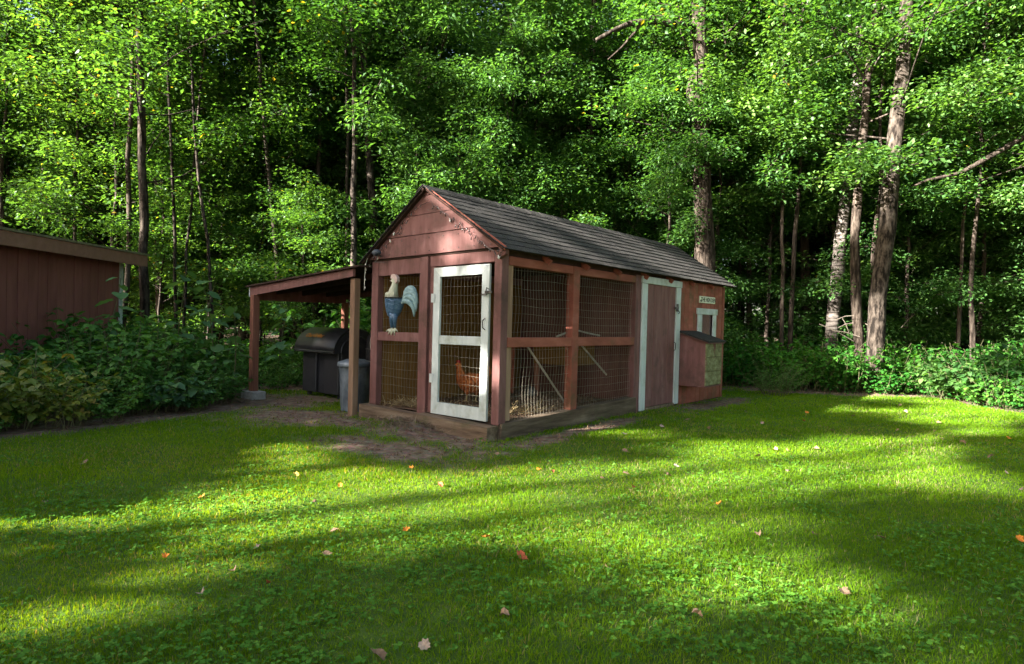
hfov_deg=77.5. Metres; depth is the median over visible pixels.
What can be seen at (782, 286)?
forest tree
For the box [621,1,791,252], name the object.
forest tree
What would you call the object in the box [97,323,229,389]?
bramble bush
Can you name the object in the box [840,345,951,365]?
bramble bush
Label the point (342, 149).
forest tree
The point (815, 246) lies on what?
sapling
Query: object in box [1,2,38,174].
forest tree
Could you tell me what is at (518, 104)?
young tree
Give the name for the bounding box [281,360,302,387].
bramble bush
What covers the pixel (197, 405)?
bramble bush
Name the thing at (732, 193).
forest tree
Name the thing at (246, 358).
bramble bush
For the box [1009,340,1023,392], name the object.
bramble bush
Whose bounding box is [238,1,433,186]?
forest tree
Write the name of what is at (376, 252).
spotlight
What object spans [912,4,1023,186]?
forest tree
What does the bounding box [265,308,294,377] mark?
tall plant
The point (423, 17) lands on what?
young tree
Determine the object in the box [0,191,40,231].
sapling
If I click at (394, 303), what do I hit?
decoration
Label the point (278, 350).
bramble bush
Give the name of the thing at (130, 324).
bramble bush
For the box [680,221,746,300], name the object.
sapling
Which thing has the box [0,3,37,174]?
forest tree
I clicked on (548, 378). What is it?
roost pole
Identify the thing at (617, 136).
young tree
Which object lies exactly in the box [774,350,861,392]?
bramble bush
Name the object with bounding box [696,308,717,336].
window
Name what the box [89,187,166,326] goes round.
sapling
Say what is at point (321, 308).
sapling
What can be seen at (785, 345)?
bramble bush
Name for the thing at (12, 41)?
forest tree
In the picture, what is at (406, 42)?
forest tree
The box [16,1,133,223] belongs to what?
forest tree
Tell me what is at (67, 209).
forest tree
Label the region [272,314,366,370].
bramble bush
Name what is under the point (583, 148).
sapling
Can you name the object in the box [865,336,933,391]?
bramble bush
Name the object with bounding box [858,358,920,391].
bramble bush
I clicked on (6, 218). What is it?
sapling
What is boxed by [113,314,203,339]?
bramble bush
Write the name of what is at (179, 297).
forest tree
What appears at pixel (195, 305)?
sapling
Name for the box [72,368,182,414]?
bramble bush
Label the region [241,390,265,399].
concrete block
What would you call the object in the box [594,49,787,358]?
young tree
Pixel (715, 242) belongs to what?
forest tree
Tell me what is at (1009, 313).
young tree
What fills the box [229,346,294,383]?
bramble bush
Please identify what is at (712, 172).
forest tree
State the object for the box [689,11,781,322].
forest tree
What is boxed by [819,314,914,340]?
brush pile
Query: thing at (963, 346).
forest tree
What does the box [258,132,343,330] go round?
young tree
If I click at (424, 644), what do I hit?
fallen leaf
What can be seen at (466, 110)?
young tree
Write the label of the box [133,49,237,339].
forest tree
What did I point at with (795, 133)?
forest tree
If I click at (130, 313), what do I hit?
sapling
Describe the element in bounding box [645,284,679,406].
plank door
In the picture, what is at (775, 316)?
young tree
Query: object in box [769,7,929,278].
forest tree
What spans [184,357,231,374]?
bramble bush
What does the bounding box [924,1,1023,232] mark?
forest tree
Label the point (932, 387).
bramble bush
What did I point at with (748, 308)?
forest tree
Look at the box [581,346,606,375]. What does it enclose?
roost pole
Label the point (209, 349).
bramble bush
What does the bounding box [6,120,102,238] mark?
sapling
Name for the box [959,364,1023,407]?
bramble bush
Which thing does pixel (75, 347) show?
bramble bush
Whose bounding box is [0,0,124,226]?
forest tree
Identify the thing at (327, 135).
forest tree
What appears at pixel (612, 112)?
young tree
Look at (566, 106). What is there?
young tree
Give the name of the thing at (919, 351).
bramble bush
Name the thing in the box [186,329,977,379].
undergrowth
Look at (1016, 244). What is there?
young tree
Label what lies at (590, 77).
forest tree
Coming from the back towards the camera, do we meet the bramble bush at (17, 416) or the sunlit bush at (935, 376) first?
the sunlit bush at (935, 376)
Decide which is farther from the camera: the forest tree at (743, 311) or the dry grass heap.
the forest tree at (743, 311)
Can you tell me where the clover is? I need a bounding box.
[0,387,1023,663]
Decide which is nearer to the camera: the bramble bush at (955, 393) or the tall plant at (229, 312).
the tall plant at (229, 312)
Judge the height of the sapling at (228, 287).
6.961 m
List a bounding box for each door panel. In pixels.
[303,349,317,391]
[324,351,340,394]
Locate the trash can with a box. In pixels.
[337,359,369,411]
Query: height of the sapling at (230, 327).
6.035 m
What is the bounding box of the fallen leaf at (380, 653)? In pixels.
[371,648,386,659]
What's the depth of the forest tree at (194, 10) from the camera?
13.73 m
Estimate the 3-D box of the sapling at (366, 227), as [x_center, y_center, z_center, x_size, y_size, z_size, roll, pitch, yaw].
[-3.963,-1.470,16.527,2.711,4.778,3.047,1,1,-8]
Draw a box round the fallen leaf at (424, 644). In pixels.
[418,638,429,649]
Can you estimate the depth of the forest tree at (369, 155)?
13.46 m
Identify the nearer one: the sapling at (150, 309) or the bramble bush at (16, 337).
the bramble bush at (16, 337)
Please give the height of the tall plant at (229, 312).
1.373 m
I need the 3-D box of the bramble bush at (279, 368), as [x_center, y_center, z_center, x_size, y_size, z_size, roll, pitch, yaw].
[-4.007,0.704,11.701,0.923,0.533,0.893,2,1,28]
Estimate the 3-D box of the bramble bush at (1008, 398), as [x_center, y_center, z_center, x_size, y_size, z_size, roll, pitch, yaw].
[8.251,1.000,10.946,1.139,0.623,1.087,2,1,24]
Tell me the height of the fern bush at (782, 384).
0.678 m
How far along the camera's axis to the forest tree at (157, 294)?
15.90 m
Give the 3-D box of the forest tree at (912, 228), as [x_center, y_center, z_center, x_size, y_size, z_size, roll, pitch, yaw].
[10.949,-5.922,17.452,4.888,14.400,4.308,1,1,-3]
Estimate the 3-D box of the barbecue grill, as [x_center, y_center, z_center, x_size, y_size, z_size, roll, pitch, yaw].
[-2.830,0.482,10.222,1.092,1.100,0.831,2,1,39]
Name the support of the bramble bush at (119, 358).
on the ground at (382, 451)
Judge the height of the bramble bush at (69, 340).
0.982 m
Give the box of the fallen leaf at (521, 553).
[517,550,527,559]
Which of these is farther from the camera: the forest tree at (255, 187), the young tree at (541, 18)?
the forest tree at (255, 187)
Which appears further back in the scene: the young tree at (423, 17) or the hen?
the young tree at (423, 17)
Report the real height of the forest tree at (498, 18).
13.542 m
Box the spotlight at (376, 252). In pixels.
[372,249,381,262]
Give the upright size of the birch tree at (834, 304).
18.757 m
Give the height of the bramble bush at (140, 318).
1.304 m
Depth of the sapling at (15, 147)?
19.60 m
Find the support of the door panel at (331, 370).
in the barbecue grill
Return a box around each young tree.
[91,66,279,333]
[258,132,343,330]
[298,0,531,320]
[308,113,402,322]
[320,133,429,329]
[364,36,526,310]
[366,53,542,224]
[377,80,516,233]
[410,17,612,229]
[413,0,625,231]
[453,21,584,217]
[498,80,642,230]
[575,55,661,228]
[581,103,689,218]
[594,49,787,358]
[595,127,715,253]
[622,28,821,348]
[677,34,901,355]
[719,0,940,345]
[796,130,977,349]
[809,4,1002,352]
[840,97,1023,352]
[845,80,1023,350]
[888,6,1023,357]
[917,124,1023,354]
[957,171,1023,355]
[968,135,1023,350]
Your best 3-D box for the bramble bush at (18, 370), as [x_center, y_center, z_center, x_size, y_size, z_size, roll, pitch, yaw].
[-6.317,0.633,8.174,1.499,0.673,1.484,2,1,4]
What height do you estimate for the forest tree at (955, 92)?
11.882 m
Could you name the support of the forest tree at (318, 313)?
on the ground at (382, 451)
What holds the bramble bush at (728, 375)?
on the ground at (382, 451)
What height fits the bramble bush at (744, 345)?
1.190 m
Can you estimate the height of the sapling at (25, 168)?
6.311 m
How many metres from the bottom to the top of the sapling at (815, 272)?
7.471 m
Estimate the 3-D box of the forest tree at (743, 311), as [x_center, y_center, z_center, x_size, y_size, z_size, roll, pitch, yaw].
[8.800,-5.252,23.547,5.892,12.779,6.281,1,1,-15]
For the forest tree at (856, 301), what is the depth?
13.67 m
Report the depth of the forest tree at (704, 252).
13.81 m
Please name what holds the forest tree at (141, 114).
on the ground at (382, 451)
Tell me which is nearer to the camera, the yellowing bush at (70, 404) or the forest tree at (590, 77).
the yellowing bush at (70, 404)
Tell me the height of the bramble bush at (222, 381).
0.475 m
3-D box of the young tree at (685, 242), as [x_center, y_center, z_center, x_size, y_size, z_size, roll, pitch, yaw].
[4.918,-3.282,16.625,4.554,8.855,5.106,1,1,-3]
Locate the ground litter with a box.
[40,384,1023,470]
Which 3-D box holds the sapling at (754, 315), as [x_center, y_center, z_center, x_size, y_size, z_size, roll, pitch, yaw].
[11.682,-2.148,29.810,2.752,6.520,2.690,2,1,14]
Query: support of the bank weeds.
on the ground at (382, 451)
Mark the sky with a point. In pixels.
(20, 1)
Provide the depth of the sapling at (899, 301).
19.53 m
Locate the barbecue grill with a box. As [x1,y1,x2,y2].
[294,327,368,398]
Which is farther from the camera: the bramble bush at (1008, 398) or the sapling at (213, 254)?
the sapling at (213, 254)
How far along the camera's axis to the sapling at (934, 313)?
19.67 m
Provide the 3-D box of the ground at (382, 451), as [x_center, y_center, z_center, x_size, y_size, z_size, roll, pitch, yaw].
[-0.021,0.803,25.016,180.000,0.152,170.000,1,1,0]
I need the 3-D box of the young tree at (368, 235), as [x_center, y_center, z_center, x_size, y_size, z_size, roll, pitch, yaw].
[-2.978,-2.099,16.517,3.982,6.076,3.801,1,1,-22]
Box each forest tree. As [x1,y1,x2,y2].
[0,0,29,98]
[0,0,41,170]
[0,0,88,209]
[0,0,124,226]
[0,0,186,245]
[0,0,210,240]
[0,0,213,247]
[0,0,250,256]
[0,0,312,323]
[0,2,48,157]
[0,2,90,229]
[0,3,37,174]
[1,0,124,234]
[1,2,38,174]
[1,31,104,225]
[4,1,151,244]
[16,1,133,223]
[29,0,255,330]
[46,17,166,247]
[47,1,212,326]
[48,0,220,327]
[73,0,206,283]
[74,0,275,336]
[86,0,221,329]
[112,0,310,337]
[114,0,345,343]
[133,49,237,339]
[145,0,296,342]
[145,1,244,343]
[161,0,332,358]
[177,0,383,340]
[194,0,381,360]
[198,64,310,337]
[225,9,350,347]
[231,0,401,327]
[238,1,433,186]
[263,0,492,319]
[268,0,427,302]
[269,29,411,256]
[273,0,373,324]
[273,0,394,319]
[322,0,502,198]
[336,4,459,123]
[337,0,487,102]
[398,0,616,193]
[403,0,542,131]
[456,0,625,125]
[461,0,622,219]
[469,0,673,217]
[502,0,682,190]
[566,0,787,241]
[568,0,725,255]
[571,0,861,272]
[573,2,634,76]
[615,4,741,238]
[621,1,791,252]
[624,0,857,272]
[629,45,736,280]
[667,5,842,347]
[679,34,780,306]
[688,0,963,357]
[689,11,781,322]
[699,0,1023,392]
[706,0,866,350]
[709,0,1023,388]
[711,17,789,329]
[712,6,888,340]
[713,178,788,320]
[714,12,863,329]
[716,11,824,352]
[719,0,869,340]
[727,54,836,318]
[732,0,1021,282]
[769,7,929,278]
[846,0,1023,360]
[849,2,1003,353]
[867,0,1023,361]
[890,2,1022,356]
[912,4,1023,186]
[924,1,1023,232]
[984,11,1023,357]
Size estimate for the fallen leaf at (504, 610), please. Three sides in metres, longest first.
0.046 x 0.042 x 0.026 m
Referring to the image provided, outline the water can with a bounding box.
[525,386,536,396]
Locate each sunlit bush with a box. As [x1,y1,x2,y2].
[905,356,1009,402]
[927,339,1023,408]
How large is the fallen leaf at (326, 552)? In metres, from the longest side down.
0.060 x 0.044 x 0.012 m
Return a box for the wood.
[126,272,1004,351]
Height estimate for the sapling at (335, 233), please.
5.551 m
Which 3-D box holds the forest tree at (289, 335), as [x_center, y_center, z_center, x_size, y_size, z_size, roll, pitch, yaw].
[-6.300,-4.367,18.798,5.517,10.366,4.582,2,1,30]
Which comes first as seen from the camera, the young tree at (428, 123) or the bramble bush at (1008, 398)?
the bramble bush at (1008, 398)
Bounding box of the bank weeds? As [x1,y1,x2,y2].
[239,375,1023,411]
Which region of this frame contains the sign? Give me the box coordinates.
[699,296,715,303]
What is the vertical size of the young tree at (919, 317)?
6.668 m
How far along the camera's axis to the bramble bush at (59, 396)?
7.28 m
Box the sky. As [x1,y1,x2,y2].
[13,1,817,328]
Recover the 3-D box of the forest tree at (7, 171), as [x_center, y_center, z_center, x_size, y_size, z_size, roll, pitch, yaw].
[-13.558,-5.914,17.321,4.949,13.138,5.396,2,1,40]
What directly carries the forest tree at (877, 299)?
on the ground at (382, 451)
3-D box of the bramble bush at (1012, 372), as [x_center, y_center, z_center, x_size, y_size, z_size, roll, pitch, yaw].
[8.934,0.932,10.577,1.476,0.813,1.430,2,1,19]
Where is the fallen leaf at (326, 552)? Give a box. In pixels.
[322,550,331,555]
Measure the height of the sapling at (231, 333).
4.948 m
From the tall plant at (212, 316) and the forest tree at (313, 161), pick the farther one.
the forest tree at (313, 161)
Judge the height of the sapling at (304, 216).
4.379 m
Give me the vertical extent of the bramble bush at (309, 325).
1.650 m
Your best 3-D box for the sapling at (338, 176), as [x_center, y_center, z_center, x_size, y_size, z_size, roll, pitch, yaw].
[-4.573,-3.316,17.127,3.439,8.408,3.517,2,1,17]
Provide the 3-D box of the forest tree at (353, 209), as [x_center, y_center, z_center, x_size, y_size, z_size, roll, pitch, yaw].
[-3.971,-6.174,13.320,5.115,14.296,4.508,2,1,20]
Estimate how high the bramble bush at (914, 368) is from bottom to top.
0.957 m
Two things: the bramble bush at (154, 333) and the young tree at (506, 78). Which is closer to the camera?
the bramble bush at (154, 333)
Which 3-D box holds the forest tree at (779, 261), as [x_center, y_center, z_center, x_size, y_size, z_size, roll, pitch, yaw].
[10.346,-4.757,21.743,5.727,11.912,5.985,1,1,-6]
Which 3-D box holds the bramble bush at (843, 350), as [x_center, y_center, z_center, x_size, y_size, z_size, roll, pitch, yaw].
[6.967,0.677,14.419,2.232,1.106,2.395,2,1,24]
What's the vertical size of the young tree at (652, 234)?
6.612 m
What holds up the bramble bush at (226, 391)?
on the ground at (382, 451)
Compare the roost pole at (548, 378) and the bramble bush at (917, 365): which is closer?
the roost pole at (548, 378)
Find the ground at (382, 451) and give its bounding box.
[0,327,1023,663]
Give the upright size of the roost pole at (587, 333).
0.115 m
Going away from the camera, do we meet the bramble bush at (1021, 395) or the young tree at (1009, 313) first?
the bramble bush at (1021, 395)
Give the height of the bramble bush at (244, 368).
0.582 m
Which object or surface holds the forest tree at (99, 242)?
on the ground at (382, 451)
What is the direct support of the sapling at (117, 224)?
on the ground at (382, 451)
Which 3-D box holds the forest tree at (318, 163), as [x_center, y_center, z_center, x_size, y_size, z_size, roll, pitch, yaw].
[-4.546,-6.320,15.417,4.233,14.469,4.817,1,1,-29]
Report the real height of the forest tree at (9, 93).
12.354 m
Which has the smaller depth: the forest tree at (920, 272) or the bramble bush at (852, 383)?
the bramble bush at (852, 383)
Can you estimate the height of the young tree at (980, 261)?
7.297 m
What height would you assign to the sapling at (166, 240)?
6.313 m
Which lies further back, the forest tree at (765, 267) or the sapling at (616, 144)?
the forest tree at (765, 267)
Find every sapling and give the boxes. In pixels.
[0,91,38,191]
[0,91,123,281]
[0,107,39,197]
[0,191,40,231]
[3,139,92,236]
[3,175,50,233]
[5,173,86,235]
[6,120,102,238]
[22,85,135,320]
[78,54,250,331]
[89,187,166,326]
[101,149,207,329]
[126,209,197,323]
[129,159,226,327]
[131,81,280,339]
[136,173,234,338]
[183,261,238,335]
[187,92,268,335]
[197,76,330,366]
[198,110,303,330]
[223,160,287,353]
[225,254,276,338]
[228,148,305,353]
[246,163,360,368]
[280,43,393,321]
[298,215,335,329]
[300,163,384,322]
[301,187,393,326]
[531,167,609,228]
[541,135,629,231]
[580,126,691,242]
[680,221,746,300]
[719,183,760,334]
[733,270,787,337]
[734,232,800,342]
[763,168,870,345]
[777,236,893,330]
[787,115,899,352]
[799,213,899,337]
[824,206,921,343]
[892,229,950,354]
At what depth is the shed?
10.16 m
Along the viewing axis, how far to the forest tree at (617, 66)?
18.06 m
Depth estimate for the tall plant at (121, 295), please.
9.07 m
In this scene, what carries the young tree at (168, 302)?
on the ground at (382, 451)
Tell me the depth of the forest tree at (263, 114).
14.17 m
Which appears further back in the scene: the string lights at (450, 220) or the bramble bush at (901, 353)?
the bramble bush at (901, 353)
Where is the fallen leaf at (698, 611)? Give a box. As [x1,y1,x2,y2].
[691,608,702,617]
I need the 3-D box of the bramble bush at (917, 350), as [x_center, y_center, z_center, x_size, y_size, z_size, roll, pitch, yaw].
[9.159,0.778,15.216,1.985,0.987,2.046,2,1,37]
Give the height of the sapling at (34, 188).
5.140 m
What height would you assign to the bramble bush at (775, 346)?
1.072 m
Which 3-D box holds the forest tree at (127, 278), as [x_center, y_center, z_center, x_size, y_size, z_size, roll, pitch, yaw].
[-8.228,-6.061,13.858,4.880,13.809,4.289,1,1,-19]
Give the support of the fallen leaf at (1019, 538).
on the ground at (382, 451)
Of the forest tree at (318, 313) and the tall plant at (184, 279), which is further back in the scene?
the forest tree at (318, 313)
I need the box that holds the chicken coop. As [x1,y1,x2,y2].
[245,184,735,441]
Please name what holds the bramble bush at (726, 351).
on the ground at (382, 451)
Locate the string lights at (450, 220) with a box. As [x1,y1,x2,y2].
[364,201,501,287]
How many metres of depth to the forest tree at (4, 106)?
15.77 m
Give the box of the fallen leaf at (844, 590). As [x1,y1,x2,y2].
[839,586,849,593]
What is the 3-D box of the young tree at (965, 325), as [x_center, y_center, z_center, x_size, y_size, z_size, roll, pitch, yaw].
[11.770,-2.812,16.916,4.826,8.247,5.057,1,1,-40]
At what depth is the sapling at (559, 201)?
14.41 m
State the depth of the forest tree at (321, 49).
14.90 m
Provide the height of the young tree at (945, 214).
8.533 m
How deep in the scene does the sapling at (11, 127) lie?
19.88 m
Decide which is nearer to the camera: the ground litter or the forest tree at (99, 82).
the ground litter
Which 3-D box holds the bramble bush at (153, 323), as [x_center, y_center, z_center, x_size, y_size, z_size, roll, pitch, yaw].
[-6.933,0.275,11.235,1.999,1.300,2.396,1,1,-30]
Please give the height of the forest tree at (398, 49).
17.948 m
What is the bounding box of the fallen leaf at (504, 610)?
[499,607,509,614]
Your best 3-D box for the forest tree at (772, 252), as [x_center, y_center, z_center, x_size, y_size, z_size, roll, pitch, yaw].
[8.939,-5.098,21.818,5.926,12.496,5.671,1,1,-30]
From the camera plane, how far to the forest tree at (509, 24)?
20.28 m
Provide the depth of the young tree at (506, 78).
14.02 m
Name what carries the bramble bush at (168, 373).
on the ground at (382, 451)
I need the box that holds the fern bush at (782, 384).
[743,358,812,395]
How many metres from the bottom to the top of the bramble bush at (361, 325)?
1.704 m
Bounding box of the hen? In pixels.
[455,360,491,401]
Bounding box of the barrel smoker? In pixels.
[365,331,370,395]
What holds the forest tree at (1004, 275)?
on the ground at (382, 451)
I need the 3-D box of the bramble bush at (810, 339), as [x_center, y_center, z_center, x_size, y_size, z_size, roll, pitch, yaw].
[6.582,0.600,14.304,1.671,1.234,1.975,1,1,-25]
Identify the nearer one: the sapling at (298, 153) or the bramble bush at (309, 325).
the bramble bush at (309, 325)
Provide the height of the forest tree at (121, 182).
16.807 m
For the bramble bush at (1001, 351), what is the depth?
12.71 m
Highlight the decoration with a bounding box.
[384,274,417,334]
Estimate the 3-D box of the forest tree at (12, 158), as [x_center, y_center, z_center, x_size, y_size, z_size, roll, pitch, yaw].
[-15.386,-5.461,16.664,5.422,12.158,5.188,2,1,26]
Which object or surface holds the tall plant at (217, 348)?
on the ground at (382, 451)
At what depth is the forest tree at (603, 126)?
17.54 m
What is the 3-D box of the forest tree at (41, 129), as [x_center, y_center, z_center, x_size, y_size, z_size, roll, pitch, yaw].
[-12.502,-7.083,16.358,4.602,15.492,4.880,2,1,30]
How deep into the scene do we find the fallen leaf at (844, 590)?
3.03 m
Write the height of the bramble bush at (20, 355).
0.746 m
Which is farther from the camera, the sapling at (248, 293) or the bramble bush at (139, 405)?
the sapling at (248, 293)
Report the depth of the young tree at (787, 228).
15.03 m
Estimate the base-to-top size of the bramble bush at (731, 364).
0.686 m
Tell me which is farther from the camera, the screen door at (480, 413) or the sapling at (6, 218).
the sapling at (6, 218)
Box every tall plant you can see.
[91,277,138,356]
[163,265,199,351]
[189,280,228,360]
[192,280,230,371]
[217,306,252,400]
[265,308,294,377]
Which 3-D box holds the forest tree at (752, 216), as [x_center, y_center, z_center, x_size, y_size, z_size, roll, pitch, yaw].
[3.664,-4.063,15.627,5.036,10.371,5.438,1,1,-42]
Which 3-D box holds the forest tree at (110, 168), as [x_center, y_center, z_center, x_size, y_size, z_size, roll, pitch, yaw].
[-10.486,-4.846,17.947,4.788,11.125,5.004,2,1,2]
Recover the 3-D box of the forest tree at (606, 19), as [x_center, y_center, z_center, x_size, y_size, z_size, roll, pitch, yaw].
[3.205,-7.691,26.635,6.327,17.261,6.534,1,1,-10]
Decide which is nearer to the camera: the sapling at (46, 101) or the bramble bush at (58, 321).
the bramble bush at (58, 321)
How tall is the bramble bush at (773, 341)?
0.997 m
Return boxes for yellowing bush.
[0,346,78,430]
[2,368,120,429]
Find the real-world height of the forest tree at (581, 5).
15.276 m
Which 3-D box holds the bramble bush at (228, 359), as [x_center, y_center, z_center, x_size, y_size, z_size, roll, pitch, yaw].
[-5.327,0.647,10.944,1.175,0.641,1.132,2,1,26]
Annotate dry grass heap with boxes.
[330,413,450,438]
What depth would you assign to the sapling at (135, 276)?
16.43 m
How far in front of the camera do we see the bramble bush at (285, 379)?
10.95 m
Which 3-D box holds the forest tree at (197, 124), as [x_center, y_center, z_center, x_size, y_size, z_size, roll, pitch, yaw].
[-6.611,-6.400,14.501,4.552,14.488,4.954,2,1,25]
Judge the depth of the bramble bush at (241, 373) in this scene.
10.17 m
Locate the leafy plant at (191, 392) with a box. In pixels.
[137,370,224,412]
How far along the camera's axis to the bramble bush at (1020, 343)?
13.73 m
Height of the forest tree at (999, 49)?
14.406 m
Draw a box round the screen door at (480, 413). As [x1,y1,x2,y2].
[429,264,491,421]
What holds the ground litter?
on the ground at (382, 451)
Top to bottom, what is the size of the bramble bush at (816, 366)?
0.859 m
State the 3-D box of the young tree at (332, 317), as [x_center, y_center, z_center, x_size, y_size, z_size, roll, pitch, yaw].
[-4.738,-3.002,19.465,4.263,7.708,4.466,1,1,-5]
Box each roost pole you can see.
[527,347,563,402]
[579,330,598,335]
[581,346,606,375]
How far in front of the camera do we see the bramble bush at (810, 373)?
13.00 m
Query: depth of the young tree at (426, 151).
15.94 m
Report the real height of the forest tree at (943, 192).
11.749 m
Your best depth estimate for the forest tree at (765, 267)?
19.92 m
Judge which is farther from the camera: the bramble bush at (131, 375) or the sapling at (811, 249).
the sapling at (811, 249)
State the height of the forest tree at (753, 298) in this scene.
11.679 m
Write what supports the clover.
on the ground at (382, 451)
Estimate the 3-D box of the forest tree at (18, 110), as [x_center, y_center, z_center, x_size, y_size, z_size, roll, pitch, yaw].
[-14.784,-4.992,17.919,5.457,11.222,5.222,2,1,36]
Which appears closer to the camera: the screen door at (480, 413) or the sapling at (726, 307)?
the screen door at (480, 413)
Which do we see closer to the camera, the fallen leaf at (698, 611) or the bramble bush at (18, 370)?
the fallen leaf at (698, 611)
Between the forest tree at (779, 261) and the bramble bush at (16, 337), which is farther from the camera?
the forest tree at (779, 261)
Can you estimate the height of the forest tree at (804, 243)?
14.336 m
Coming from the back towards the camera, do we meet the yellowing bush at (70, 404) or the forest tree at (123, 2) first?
the forest tree at (123, 2)
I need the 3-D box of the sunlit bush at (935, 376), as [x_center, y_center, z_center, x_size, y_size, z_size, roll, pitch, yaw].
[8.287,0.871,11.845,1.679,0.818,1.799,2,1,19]
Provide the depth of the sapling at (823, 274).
19.16 m
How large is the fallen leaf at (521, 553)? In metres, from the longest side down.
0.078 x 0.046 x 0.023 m
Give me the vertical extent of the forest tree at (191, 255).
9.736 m
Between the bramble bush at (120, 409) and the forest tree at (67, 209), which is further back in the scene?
the forest tree at (67, 209)
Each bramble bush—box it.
[0,316,120,378]
[0,347,65,386]
[0,358,63,390]
[0,367,52,414]
[0,378,80,418]
[0,395,54,428]
[0,408,20,431]
[2,306,163,357]
[16,349,154,414]
[21,340,154,388]
[27,324,186,406]
[39,376,149,422]
[42,314,205,399]
[49,310,196,363]
[50,331,155,373]
[58,317,160,355]
[69,312,178,342]
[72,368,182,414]
[92,349,241,406]
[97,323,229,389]
[107,327,193,358]
[109,312,215,342]
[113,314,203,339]
[115,327,218,374]
[142,374,222,411]
[156,325,267,365]
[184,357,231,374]
[186,368,252,404]
[196,370,248,399]
[202,351,244,376]
[205,365,246,387]
[213,356,266,385]
[215,344,274,376]
[225,338,300,378]
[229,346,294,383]
[258,364,297,388]
[268,355,302,383]
[272,300,369,359]
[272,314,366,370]
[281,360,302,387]
[314,300,370,330]
[360,306,370,331]
[722,351,771,385]
[722,356,739,380]
[723,332,762,362]
[723,337,742,365]
[723,337,778,355]
[725,344,795,386]
[727,338,825,385]
[748,340,831,362]
[754,345,837,390]
[762,332,855,386]
[767,342,845,366]
[770,338,865,387]
[772,349,858,389]
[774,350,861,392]
[784,334,865,383]
[798,344,900,392]
[812,346,904,390]
[828,360,936,393]
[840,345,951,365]
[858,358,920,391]
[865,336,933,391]
[879,350,957,393]
[885,343,963,387]
[887,346,965,361]
[891,344,944,359]
[904,356,983,386]
[909,363,960,396]
[913,344,989,395]
[930,374,990,402]
[942,341,1023,378]
[951,339,1023,366]
[956,373,1019,408]
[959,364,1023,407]
[975,347,1023,378]
[983,347,1023,364]
[996,375,1023,401]
[999,368,1023,385]
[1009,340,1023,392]
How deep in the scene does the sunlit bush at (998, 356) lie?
11.08 m
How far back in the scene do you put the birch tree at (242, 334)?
16.89 m
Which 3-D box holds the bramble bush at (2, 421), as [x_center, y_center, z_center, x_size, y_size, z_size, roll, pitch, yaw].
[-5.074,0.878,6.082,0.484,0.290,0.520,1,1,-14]
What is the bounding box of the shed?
[0,226,149,374]
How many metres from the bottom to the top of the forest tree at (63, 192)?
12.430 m
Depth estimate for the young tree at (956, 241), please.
15.36 m
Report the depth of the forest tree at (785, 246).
18.06 m
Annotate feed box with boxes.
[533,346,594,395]
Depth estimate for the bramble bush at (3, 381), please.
7.29 m
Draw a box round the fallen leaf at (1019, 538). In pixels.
[1016,535,1023,541]
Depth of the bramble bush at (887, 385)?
12.71 m
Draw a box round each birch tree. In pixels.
[200,2,344,351]
[729,0,980,351]
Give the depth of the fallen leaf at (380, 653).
2.33 m
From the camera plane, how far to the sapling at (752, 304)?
24.46 m
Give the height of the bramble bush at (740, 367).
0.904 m
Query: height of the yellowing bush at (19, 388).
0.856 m
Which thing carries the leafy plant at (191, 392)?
on the ground at (382, 451)
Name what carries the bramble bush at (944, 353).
on the ground at (382, 451)
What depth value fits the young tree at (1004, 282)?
14.76 m
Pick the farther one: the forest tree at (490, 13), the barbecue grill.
the forest tree at (490, 13)
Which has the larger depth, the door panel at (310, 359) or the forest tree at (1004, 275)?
the forest tree at (1004, 275)
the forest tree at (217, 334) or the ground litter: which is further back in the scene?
the forest tree at (217, 334)
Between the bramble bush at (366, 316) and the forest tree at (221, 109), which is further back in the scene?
the forest tree at (221, 109)
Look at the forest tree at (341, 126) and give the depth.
16.71 m
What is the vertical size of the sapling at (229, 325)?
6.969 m
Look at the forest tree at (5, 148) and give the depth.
15.23 m
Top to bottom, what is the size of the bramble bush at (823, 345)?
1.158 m
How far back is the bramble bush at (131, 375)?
7.61 m
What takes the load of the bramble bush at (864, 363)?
on the ground at (382, 451)
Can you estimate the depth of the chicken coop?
8.40 m
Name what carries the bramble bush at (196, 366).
on the ground at (382, 451)
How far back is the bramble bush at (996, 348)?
12.51 m
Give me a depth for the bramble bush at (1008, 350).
12.75 m
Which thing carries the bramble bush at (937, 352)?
on the ground at (382, 451)
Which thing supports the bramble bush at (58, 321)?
on the ground at (382, 451)
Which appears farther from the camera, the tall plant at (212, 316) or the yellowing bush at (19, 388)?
the tall plant at (212, 316)
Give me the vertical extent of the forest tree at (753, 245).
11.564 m
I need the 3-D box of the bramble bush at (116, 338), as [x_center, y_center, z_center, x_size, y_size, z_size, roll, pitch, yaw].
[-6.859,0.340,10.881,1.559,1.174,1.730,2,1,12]
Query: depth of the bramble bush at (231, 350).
11.82 m
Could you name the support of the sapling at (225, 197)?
on the ground at (382, 451)
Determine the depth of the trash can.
8.46 m
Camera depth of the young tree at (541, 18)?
14.66 m

